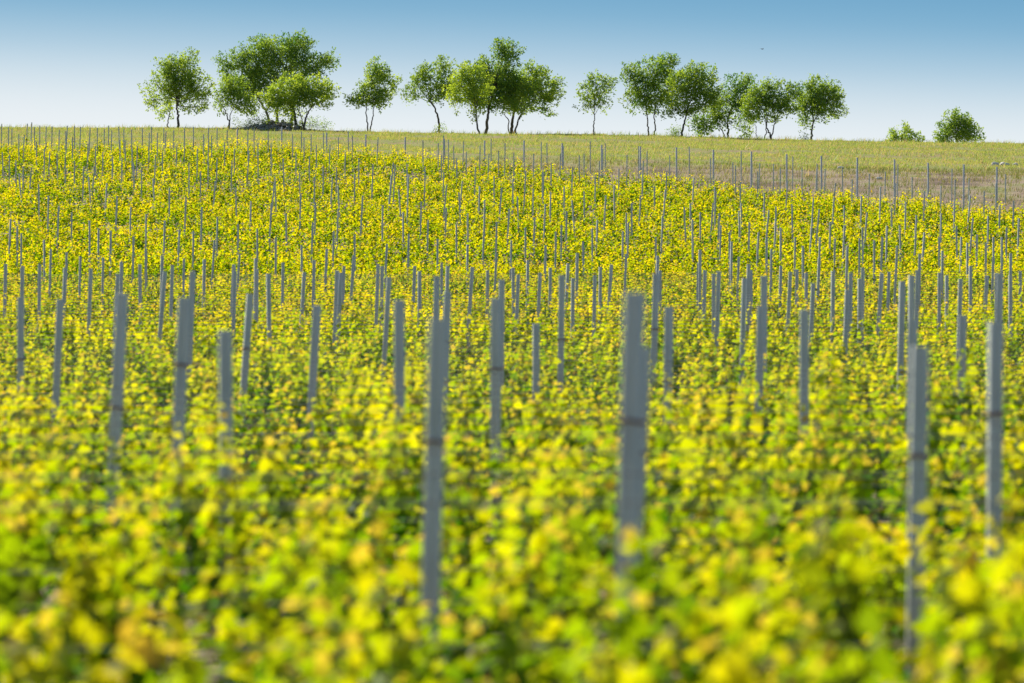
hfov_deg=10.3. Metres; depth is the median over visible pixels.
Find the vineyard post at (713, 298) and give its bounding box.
[712,274,714,337]
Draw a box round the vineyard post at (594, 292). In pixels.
[591,275,596,378]
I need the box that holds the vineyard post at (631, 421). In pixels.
[614,292,647,671]
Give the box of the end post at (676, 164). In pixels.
[676,147,677,192]
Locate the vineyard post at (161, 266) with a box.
[160,256,163,300]
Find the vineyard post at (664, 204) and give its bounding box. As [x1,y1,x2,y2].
[663,190,665,223]
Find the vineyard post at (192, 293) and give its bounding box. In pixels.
[186,271,194,417]
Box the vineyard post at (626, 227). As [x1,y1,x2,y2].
[626,213,626,242]
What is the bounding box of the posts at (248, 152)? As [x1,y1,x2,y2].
[1,122,1005,222]
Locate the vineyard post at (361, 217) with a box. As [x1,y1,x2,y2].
[359,195,363,248]
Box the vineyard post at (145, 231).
[145,214,146,248]
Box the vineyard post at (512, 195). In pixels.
[512,183,513,216]
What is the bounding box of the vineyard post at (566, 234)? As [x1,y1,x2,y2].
[565,211,566,258]
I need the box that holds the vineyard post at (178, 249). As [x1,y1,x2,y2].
[176,230,179,289]
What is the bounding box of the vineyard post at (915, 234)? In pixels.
[914,215,916,254]
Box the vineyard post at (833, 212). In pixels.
[831,197,834,237]
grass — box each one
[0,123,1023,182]
[0,126,1023,178]
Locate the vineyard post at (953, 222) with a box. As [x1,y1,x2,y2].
[953,201,954,257]
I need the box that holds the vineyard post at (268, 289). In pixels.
[266,274,271,365]
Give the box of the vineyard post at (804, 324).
[798,310,810,460]
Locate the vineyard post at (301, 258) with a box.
[301,245,302,273]
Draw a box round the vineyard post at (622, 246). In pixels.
[621,231,623,272]
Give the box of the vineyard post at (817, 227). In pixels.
[815,209,819,252]
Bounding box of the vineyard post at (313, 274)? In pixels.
[311,260,315,311]
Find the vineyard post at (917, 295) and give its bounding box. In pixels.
[915,270,919,328]
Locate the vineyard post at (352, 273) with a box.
[349,255,354,336]
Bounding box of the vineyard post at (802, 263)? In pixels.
[802,246,803,286]
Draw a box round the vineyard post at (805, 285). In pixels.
[804,273,807,309]
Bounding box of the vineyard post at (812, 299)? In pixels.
[809,283,814,371]
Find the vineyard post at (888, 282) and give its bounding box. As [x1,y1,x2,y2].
[886,272,890,310]
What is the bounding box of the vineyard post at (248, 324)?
[239,294,253,456]
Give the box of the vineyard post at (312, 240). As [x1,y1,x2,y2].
[311,222,313,262]
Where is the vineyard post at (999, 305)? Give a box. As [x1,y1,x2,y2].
[996,274,1002,321]
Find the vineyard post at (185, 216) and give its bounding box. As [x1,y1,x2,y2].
[183,197,186,253]
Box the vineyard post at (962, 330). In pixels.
[957,315,966,416]
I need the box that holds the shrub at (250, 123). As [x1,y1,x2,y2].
[232,115,267,127]
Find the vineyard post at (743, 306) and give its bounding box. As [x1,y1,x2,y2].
[739,278,746,385]
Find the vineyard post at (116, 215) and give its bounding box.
[114,196,117,243]
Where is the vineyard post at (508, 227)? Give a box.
[506,209,509,262]
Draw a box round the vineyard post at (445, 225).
[443,208,446,256]
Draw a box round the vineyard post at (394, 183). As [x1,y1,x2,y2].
[392,164,395,205]
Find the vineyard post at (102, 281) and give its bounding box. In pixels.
[101,257,103,318]
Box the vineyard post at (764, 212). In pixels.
[763,192,764,247]
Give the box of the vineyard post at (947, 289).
[945,275,948,332]
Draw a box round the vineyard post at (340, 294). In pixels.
[336,273,342,364]
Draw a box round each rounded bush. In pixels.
[885,121,926,141]
[931,106,986,142]
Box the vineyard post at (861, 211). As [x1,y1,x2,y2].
[860,196,861,233]
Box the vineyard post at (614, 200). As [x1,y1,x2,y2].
[613,185,614,238]
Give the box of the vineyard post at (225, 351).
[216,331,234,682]
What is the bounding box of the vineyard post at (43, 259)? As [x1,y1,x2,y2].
[43,240,44,285]
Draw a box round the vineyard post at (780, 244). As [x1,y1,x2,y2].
[780,227,781,265]
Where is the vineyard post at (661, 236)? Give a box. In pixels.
[660,216,663,259]
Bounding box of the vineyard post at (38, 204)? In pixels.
[38,184,39,228]
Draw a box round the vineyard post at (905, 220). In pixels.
[904,202,906,260]
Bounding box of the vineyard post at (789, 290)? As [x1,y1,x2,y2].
[785,272,791,356]
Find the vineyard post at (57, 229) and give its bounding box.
[56,207,58,253]
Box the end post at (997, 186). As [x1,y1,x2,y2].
[996,167,997,229]
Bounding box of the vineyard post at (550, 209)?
[549,192,550,232]
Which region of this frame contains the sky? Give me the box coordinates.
[0,0,1023,142]
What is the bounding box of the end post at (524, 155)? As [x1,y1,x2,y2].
[523,140,524,180]
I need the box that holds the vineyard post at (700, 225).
[699,212,700,242]
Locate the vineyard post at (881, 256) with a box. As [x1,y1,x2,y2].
[880,237,882,272]
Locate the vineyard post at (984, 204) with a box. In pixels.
[983,191,984,237]
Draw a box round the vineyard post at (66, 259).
[65,252,67,292]
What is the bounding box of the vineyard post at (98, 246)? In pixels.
[97,228,99,275]
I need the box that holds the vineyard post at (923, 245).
[921,232,924,270]
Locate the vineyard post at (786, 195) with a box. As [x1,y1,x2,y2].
[785,181,787,210]
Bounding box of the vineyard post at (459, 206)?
[458,192,460,222]
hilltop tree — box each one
[137,48,215,126]
[153,93,175,126]
[210,70,258,128]
[211,27,341,126]
[257,70,309,127]
[286,72,343,129]
[343,56,402,130]
[400,54,460,130]
[441,59,495,133]
[458,36,537,133]
[500,57,567,133]
[515,97,536,133]
[572,68,619,133]
[617,51,681,132]
[655,59,730,136]
[685,72,758,138]
[737,73,806,139]
[793,73,848,139]
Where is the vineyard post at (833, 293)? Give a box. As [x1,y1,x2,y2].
[830,271,834,358]
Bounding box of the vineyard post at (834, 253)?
[833,238,835,270]
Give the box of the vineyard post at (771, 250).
[769,249,772,300]
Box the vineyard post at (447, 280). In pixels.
[445,266,449,291]
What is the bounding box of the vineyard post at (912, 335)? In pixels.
[904,320,918,536]
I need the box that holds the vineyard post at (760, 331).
[754,306,764,434]
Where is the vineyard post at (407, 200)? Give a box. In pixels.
[406,174,408,240]
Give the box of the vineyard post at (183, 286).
[182,258,184,297]
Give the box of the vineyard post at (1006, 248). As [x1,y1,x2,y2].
[1005,228,1006,274]
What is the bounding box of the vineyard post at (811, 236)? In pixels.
[808,218,812,284]
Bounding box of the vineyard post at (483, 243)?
[482,223,484,263]
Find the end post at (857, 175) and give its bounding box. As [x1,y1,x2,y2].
[856,158,858,215]
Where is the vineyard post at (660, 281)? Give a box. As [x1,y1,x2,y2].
[658,270,661,314]
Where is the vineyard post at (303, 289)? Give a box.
[299,272,305,331]
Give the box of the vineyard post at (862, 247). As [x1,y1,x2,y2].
[861,228,863,263]
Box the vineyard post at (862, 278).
[861,268,864,347]
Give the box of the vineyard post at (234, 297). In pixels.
[232,271,236,335]
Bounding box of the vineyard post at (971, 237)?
[968,218,973,263]
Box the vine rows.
[0,133,1023,682]
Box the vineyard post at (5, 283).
[3,264,6,323]
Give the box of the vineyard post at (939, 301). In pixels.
[937,273,940,333]
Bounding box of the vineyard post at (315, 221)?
[314,202,315,249]
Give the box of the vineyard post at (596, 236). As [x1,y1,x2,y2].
[595,220,598,256]
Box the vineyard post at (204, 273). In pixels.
[202,259,205,313]
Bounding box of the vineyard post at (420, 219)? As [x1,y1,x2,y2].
[419,202,421,258]
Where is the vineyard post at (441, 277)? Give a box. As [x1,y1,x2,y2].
[440,263,442,314]
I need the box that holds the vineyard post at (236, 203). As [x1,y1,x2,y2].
[235,187,236,239]
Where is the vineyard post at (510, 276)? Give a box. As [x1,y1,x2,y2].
[509,240,511,280]
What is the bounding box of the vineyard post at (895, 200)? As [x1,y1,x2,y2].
[894,183,895,227]
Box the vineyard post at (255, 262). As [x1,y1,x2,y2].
[253,258,257,319]
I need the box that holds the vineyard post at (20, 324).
[16,297,24,417]
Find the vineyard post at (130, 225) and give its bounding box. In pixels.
[129,207,131,250]
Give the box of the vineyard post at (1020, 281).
[1019,271,1021,323]
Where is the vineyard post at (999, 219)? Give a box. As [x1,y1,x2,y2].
[998,205,1000,246]
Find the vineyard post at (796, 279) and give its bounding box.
[795,269,798,314]
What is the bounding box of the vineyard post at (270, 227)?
[267,203,271,270]
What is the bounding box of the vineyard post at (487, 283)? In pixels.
[486,270,488,320]
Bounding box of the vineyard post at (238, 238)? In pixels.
[237,224,238,267]
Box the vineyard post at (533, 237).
[532,218,535,264]
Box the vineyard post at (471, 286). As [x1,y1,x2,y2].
[467,267,473,350]
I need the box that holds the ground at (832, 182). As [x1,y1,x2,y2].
[0,128,1023,682]
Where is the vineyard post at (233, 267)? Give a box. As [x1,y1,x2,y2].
[230,264,234,322]
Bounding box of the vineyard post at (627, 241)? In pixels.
[627,223,628,267]
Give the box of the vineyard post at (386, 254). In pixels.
[384,244,387,290]
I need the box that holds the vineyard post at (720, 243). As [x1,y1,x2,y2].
[719,225,721,264]
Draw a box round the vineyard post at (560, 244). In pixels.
[560,225,561,267]
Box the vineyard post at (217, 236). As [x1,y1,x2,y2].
[216,217,217,256]
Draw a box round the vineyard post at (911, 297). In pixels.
[908,275,914,320]
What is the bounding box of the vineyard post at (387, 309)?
[380,277,390,449]
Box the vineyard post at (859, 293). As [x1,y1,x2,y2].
[857,279,861,343]
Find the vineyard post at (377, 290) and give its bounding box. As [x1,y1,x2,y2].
[374,264,379,346]
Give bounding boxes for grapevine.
[0,309,77,375]
[0,315,48,365]
[0,331,31,363]
[0,336,68,383]
[0,336,112,404]
[0,340,99,390]
[0,347,52,394]
[0,352,131,404]
[0,364,30,384]
[0,364,101,416]
[0,365,143,468]
[0,375,131,510]
[0,377,91,425]
[0,384,85,490]
[0,402,333,656]
[0,404,106,487]
[0,407,28,472]
[0,420,158,614]
[0,421,293,674]
[0,442,70,558]
[0,446,110,557]
[0,458,163,598]
[0,461,158,682]
[0,466,131,639]
[0,534,442,682]
[0,557,217,682]
[0,574,432,682]
[1,324,32,348]
[1,385,109,453]
[2,367,63,430]
[2,387,110,445]
[3,311,92,383]
[4,337,112,370]
[5,319,16,351]
[5,358,70,415]
[5,365,94,449]
[9,395,350,670]
[11,379,162,502]
[11,486,410,682]
[14,384,171,535]
[23,403,294,500]
[24,349,136,399]
[24,411,259,624]
[25,429,212,504]
[25,488,498,682]
[31,304,112,353]
[32,482,312,606]
[41,359,154,419]
[44,395,197,464]
[46,342,132,379]
[48,397,297,610]
[49,355,160,427]
[50,535,190,682]
[54,321,151,361]
[64,323,163,372]
[71,366,204,390]
[74,350,202,435]
[75,312,174,379]
[77,319,176,373]
[86,323,195,365]
[86,334,195,404]
[86,445,317,541]
[94,320,198,380]
[94,385,298,488]
[104,365,240,471]
[106,395,277,545]
[124,330,211,386]
[124,340,298,441]
[135,342,263,419]
[137,329,275,389]
[137,439,348,498]
[143,426,327,494]
[150,314,254,353]
[155,309,242,353]
[156,347,274,404]
[165,334,301,426]
[170,413,334,472]
[172,321,266,355]
[172,333,252,380]
[173,317,257,348]
[175,322,299,429]
[185,321,319,461]
[189,415,381,523]
[193,380,368,501]
[194,417,499,648]
[195,343,322,435]
[208,407,515,650]
[209,311,327,351]
[209,496,703,682]
[211,374,393,471]
[213,303,303,362]
[217,438,413,582]
[218,333,327,370]
[233,344,352,405]
[234,431,472,549]
[234,477,724,682]
[236,342,364,460]
[236,349,345,446]
[246,524,611,649]
[249,328,364,400]
[250,321,341,369]
[250,323,380,386]
[258,338,412,471]
[261,347,352,374]
[270,352,426,437]
[273,337,336,374]
[276,363,413,438]
[290,380,467,556]
[294,334,375,379]
[296,359,423,395]
[298,329,368,381]
[299,314,392,364]
[302,505,792,682]
[307,378,450,513]
[308,403,535,594]
[316,371,475,418]
[316,643,485,682]
[322,484,595,610]
[327,359,575,524]
[328,303,427,392]
[328,313,420,402]
[328,363,459,429]
[332,571,731,682]
[333,378,508,514]
[340,329,478,401]
[350,318,454,354]
[362,338,471,378]
[362,355,489,429]
[369,466,736,681]
[371,297,455,352]
[371,367,522,469]
[372,324,477,371]
[376,374,552,517]
[379,337,483,381]
[380,394,659,625]
[384,413,618,635]
[385,371,528,414]
[387,341,490,378]
[397,411,683,561]
[405,351,557,422]
[405,352,585,455]
[411,351,514,396]
[412,335,540,412]
[416,328,486,377]
[418,394,524,443]
[418,395,788,650]
[419,317,524,367]
[421,343,550,402]
[424,312,509,363]
[435,601,1013,682]
[444,384,597,555]
[445,380,619,528]
[449,383,602,448]
[450,307,541,371]
[453,332,580,378]
[462,349,566,391]
[464,338,595,383]
[466,346,594,398]
[471,315,583,368]
[471,386,591,447]
[472,341,602,420]
[476,337,619,404]
[476,401,675,512]
[483,386,659,433]
[485,432,795,591]
[487,330,575,388]
[493,482,872,682]
[501,393,714,505]
[504,346,621,404]
[508,334,620,375]
[516,374,761,515]
[517,388,689,456]
[525,339,621,420]
[526,360,663,428]
[527,443,872,682]
[539,315,644,373]
[546,405,720,468]
[547,392,747,486]
[547,447,887,611]
[550,388,702,446]
[558,408,795,566]
[564,319,676,384]
[567,350,693,399]
[575,321,662,362]
[577,350,685,404]
[577,351,729,434]
[577,458,841,545]
[578,332,680,398]
[585,350,707,417]
[585,519,935,669]
[600,310,716,390]
[600,312,688,375]
[602,607,828,682]
[606,332,699,358]
[613,352,748,422]
[615,360,750,429]
[620,302,724,371]
[621,485,1023,682]
[644,305,735,379]
[645,382,862,549]
[647,326,745,363]
[656,365,820,502]
[658,310,736,364]
[658,392,870,562]
[661,513,1021,631]
[662,350,797,427]
[662,352,780,397]
[673,337,785,413]
[674,358,850,445]
[675,318,779,428]
[679,371,860,484]
[680,326,773,368]
[682,371,836,442]
[687,360,784,405]
[691,436,939,598]
[692,423,906,604]
[694,391,780,440]
[697,336,829,382]
[701,371,986,642]
[702,500,1019,682]
[705,528,1023,682]
[707,374,893,473]
[712,367,816,412]
[713,303,799,355]
[716,343,827,420]
[729,366,906,459]
[745,317,837,364]
[747,325,847,382]
[748,488,1023,682]
[753,348,859,399]
[753,476,1023,682]
[754,325,871,372]
[766,341,1023,639]
[766,409,986,626]
[767,328,882,420]
[776,352,881,391]
[782,378,906,449]
[783,343,906,423]
[786,306,868,367]
[787,329,853,362]
[787,423,983,572]
[788,315,907,362]
[794,519,1023,677]
[795,337,883,379]
[812,334,897,373]
[814,369,984,439]
[817,349,978,521]
[818,423,1023,555]
[825,368,896,404]
[828,325,952,372]
[834,344,937,412]
[838,362,955,431]
[839,330,947,354]
[839,334,950,391]
[840,338,1023,539]
[846,348,987,421]
[847,389,905,497]
[853,410,982,529]
[868,338,957,406]
[871,312,974,353]
[878,343,1023,400]
[892,358,1017,512]
[893,321,992,367]
[900,372,1023,444]
[901,371,1019,435]
[903,328,1012,389]
[903,536,1018,637]
[917,339,1023,384]
[925,424,1023,598]
[926,331,1012,363]
[927,368,1023,490]
[928,363,1023,497]
[929,376,1023,474]
[930,324,1023,372]
[930,335,1020,373]
[939,347,1023,394]
[940,317,1023,385]
[943,349,1023,394]
[963,427,1023,551]
[968,416,1023,518]
[973,342,1023,397]
[974,403,1022,437]
[979,316,1011,363]
[1002,407,1023,466]
[1007,329,1023,368]
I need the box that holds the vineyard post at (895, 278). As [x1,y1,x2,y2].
[893,246,897,311]
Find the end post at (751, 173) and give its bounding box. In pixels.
[750,152,751,194]
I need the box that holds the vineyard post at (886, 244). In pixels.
[885,226,887,270]
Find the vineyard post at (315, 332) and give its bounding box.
[304,305,320,506]
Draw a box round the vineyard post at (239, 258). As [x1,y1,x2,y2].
[236,254,240,292]
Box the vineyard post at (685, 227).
[684,207,686,265]
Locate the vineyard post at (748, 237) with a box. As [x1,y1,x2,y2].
[747,222,749,261]
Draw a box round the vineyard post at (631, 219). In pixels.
[631,203,632,239]
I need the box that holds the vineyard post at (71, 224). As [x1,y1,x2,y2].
[71,212,72,240]
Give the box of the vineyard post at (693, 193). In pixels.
[691,178,694,227]
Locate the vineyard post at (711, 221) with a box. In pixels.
[708,203,713,263]
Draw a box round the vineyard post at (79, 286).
[78,257,81,302]
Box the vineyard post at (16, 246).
[16,226,17,276]
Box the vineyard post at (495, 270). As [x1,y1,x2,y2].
[493,253,497,292]
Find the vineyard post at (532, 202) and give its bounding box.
[532,189,533,221]
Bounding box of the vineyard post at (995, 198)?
[995,184,996,234]
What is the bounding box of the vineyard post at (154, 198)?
[152,178,155,232]
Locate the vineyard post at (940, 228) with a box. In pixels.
[940,213,941,247]
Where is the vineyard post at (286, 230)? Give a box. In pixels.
[285,214,287,256]
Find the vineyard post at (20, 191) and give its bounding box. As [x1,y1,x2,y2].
[18,174,23,227]
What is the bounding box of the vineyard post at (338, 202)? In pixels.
[337,185,341,240]
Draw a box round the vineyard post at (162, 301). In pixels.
[156,271,166,368]
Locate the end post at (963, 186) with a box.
[963,164,964,209]
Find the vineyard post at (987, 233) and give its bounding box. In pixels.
[987,216,988,255]
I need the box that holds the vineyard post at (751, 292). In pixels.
[749,270,752,328]
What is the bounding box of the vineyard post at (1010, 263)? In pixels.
[1009,253,1011,274]
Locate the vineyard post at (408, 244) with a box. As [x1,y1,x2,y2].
[407,234,409,276]
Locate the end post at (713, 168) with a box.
[713,150,713,194]
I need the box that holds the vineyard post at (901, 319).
[897,281,905,403]
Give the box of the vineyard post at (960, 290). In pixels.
[956,279,962,362]
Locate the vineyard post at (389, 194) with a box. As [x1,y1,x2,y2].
[386,176,391,225]
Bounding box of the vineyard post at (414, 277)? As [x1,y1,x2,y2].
[411,266,415,327]
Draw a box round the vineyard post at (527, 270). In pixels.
[526,260,528,307]
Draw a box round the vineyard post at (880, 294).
[875,273,883,343]
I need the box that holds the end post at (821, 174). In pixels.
[820,156,822,205]
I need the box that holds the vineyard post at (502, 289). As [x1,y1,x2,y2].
[499,280,504,384]
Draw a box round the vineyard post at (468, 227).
[467,213,468,242]
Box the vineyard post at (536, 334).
[533,324,539,402]
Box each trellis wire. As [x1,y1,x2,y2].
[0,273,1023,275]
[0,279,846,280]
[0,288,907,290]
[0,290,941,292]
[0,295,887,297]
[0,301,1023,302]
[0,303,887,305]
[0,312,1021,314]
[0,316,1023,317]
[0,319,1023,320]
[0,322,958,324]
[0,334,933,336]
[0,338,1023,339]
[0,341,1023,343]
[0,348,1023,350]
[0,352,1023,353]
[0,356,1023,357]
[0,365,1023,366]
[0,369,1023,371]
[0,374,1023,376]
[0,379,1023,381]
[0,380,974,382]
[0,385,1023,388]
[0,392,1023,395]
[0,400,1023,403]
[0,409,1023,413]
[0,421,1023,424]
[0,434,1023,438]
[0,449,1020,452]
[0,451,1023,456]
[0,473,1023,478]
[0,485,1023,488]
[0,502,1023,508]
[0,643,1023,650]
[1,355,817,356]
[1,403,975,405]
[2,500,1023,504]
[3,334,1023,336]
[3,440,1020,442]
[7,304,982,304]
[8,295,994,298]
[8,298,993,300]
[8,567,959,572]
[10,416,1012,418]
[10,460,969,462]
[13,327,935,329]
[16,601,934,606]
[21,471,1016,474]
[22,432,1016,434]
[23,540,1005,545]
[25,360,987,362]
[31,330,1023,332]
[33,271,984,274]
[38,391,1019,393]
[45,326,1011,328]
[48,310,874,311]
[49,409,1023,411]
[52,518,1023,522]
[53,346,1023,347]
[61,359,1023,360]
[64,342,1023,343]
[65,345,970,346]
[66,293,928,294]
[68,424,964,426]
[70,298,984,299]
[71,313,826,313]
[72,320,920,322]
[73,317,970,319]
[74,350,986,351]
[76,310,799,310]
[87,284,1023,286]
[90,330,871,332]
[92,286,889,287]
[92,315,920,316]
[94,324,955,325]
[95,306,892,307]
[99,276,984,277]
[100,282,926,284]
[107,386,985,388]
[126,397,972,399]
[128,305,822,306]
[129,278,1023,278]
[131,281,878,282]
[135,301,968,302]
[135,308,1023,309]
[251,376,787,377]
[301,369,1020,371]
[698,364,1023,365]
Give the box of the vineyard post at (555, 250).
[554,232,556,271]
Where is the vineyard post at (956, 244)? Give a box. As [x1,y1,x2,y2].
[956,226,957,266]
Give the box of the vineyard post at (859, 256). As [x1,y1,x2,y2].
[858,238,860,275]
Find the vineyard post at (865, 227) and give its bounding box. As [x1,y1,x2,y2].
[864,212,867,247]
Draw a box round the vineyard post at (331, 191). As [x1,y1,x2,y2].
[330,177,332,219]
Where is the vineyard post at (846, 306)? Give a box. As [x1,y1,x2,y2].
[843,290,849,365]
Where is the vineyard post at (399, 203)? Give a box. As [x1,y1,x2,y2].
[398,189,401,220]
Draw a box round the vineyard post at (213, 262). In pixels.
[211,240,214,291]
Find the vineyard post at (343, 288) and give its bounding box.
[341,266,344,354]
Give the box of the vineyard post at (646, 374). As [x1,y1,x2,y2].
[635,348,652,663]
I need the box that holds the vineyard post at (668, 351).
[662,307,674,517]
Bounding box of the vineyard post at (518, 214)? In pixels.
[517,196,519,255]
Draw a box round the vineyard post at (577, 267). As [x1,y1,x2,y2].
[574,253,578,343]
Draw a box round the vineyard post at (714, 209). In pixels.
[714,187,715,258]
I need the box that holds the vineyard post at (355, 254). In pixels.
[354,235,355,289]
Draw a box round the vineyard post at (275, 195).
[274,177,277,235]
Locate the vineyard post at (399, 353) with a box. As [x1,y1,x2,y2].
[392,300,405,600]
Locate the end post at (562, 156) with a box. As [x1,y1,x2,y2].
[561,143,562,178]
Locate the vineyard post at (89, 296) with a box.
[86,269,92,356]
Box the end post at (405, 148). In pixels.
[404,137,405,171]
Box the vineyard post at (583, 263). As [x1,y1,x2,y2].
[582,242,584,287]
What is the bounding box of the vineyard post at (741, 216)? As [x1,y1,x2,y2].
[740,203,742,257]
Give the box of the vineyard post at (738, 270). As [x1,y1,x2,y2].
[735,257,739,326]
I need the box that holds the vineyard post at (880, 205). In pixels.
[879,187,880,226]
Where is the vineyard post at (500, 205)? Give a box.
[498,188,502,227]
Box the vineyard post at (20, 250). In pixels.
[20,233,21,270]
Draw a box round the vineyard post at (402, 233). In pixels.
[402,212,403,266]
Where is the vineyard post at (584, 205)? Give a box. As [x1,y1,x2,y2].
[583,192,584,250]
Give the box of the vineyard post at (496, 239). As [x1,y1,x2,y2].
[495,222,496,252]
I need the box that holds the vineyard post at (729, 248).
[728,232,730,271]
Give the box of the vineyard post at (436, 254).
[436,239,437,270]
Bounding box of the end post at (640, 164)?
[639,146,640,187]
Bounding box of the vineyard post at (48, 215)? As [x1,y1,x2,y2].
[46,196,48,247]
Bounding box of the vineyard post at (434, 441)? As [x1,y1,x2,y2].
[420,318,450,664]
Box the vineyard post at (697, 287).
[696,263,697,309]
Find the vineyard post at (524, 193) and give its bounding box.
[523,171,526,216]
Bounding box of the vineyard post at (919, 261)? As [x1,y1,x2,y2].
[918,254,920,317]
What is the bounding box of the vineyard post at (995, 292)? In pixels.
[995,273,998,321]
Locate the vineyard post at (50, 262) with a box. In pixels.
[48,249,51,307]
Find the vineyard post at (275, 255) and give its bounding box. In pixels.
[275,237,276,280]
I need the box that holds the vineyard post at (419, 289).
[418,271,420,338]
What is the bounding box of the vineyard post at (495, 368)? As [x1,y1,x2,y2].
[488,298,503,599]
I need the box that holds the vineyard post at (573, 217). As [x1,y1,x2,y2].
[571,200,575,240]
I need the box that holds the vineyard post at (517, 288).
[514,274,519,348]
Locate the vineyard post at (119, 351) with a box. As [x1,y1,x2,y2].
[104,293,128,542]
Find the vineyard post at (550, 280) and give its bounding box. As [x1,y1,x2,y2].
[548,268,551,318]
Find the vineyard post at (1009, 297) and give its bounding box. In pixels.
[1008,275,1011,354]
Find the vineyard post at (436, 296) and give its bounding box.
[433,276,439,317]
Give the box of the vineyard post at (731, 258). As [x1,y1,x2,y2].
[730,242,732,313]
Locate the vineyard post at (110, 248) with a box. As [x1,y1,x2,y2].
[109,231,111,306]
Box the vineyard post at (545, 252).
[543,245,546,291]
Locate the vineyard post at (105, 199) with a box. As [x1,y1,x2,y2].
[104,183,107,227]
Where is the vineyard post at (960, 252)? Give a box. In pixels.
[959,237,961,273]
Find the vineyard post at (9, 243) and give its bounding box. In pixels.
[7,219,11,272]
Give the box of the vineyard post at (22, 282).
[20,266,23,296]
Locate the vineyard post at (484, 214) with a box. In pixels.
[483,200,485,260]
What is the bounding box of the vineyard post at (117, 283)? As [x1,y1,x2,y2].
[112,274,119,355]
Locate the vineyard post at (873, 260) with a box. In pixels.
[873,240,874,296]
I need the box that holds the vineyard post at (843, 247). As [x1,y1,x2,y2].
[841,225,845,282]
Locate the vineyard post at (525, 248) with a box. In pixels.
[524,228,525,281]
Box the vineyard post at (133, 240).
[131,236,134,288]
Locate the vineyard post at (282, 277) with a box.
[281,263,283,319]
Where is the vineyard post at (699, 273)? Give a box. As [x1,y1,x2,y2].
[698,250,701,317]
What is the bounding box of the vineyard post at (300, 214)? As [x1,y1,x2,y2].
[298,194,301,245]
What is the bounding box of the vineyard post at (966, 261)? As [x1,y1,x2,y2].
[966,243,967,306]
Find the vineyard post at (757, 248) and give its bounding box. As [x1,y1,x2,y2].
[756,232,759,266]
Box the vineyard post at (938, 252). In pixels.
[938,237,939,268]
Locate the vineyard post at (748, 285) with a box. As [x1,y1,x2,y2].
[746,264,749,340]
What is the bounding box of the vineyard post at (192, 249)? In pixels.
[192,231,193,268]
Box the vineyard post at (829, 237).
[829,222,830,255]
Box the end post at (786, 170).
[786,154,787,208]
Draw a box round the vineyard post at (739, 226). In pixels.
[738,211,740,249]
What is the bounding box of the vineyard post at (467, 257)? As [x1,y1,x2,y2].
[466,244,468,295]
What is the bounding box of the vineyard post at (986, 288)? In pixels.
[981,275,988,345]
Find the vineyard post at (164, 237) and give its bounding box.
[163,220,165,254]
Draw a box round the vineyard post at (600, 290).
[598,267,601,324]
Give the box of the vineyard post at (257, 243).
[256,229,257,264]
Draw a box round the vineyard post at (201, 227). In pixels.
[200,207,202,251]
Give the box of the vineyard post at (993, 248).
[992,237,994,294]
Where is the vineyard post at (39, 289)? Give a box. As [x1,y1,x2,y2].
[37,264,40,332]
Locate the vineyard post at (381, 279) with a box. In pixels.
[379,266,383,331]
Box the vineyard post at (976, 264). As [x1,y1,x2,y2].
[975,235,977,284]
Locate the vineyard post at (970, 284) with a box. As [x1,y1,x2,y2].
[969,266,971,319]
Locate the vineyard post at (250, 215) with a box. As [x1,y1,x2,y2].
[249,201,251,242]
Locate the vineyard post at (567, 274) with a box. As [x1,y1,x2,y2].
[564,263,569,322]
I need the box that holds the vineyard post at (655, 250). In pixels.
[655,237,656,269]
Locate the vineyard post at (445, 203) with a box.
[442,186,446,234]
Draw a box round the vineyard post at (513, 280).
[511,268,514,330]
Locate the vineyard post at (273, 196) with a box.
[272,183,274,210]
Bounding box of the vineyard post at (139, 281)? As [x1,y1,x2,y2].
[138,264,141,363]
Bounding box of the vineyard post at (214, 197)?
[210,181,215,235]
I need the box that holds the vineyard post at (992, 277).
[991,257,994,302]
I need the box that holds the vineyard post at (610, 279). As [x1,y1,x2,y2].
[606,264,612,353]
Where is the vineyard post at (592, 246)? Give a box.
[591,229,592,274]
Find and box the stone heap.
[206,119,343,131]
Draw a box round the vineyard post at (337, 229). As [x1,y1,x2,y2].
[336,209,338,255]
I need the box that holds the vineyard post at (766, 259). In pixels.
[765,237,767,273]
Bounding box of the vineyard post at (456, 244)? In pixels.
[456,224,456,289]
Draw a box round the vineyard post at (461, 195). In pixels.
[457,181,462,228]
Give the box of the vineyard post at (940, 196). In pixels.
[940,186,941,212]
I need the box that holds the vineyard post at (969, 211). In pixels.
[967,195,970,239]
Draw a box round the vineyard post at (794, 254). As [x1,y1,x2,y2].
[794,237,795,274]
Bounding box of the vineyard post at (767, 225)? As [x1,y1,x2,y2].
[765,210,769,250]
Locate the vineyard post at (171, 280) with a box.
[169,265,173,331]
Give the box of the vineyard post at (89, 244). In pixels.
[89,220,90,265]
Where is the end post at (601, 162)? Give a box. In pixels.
[601,145,601,182]
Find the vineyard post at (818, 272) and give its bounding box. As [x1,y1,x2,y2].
[816,257,820,311]
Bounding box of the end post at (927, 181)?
[927,163,928,206]
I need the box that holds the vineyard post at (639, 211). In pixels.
[638,195,640,239]
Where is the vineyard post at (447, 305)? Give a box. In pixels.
[443,292,450,428]
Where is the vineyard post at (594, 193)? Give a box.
[594,176,595,225]
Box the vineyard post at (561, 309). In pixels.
[557,275,565,397]
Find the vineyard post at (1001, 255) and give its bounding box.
[1001,237,1002,273]
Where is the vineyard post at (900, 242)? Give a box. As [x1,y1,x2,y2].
[899,225,901,266]
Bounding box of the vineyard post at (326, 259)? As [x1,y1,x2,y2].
[324,249,327,295]
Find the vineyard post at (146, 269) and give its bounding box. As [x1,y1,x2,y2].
[145,249,147,311]
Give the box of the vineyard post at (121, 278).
[119,262,122,293]
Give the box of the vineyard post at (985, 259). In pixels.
[984,243,986,281]
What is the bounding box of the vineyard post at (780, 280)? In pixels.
[778,266,781,319]

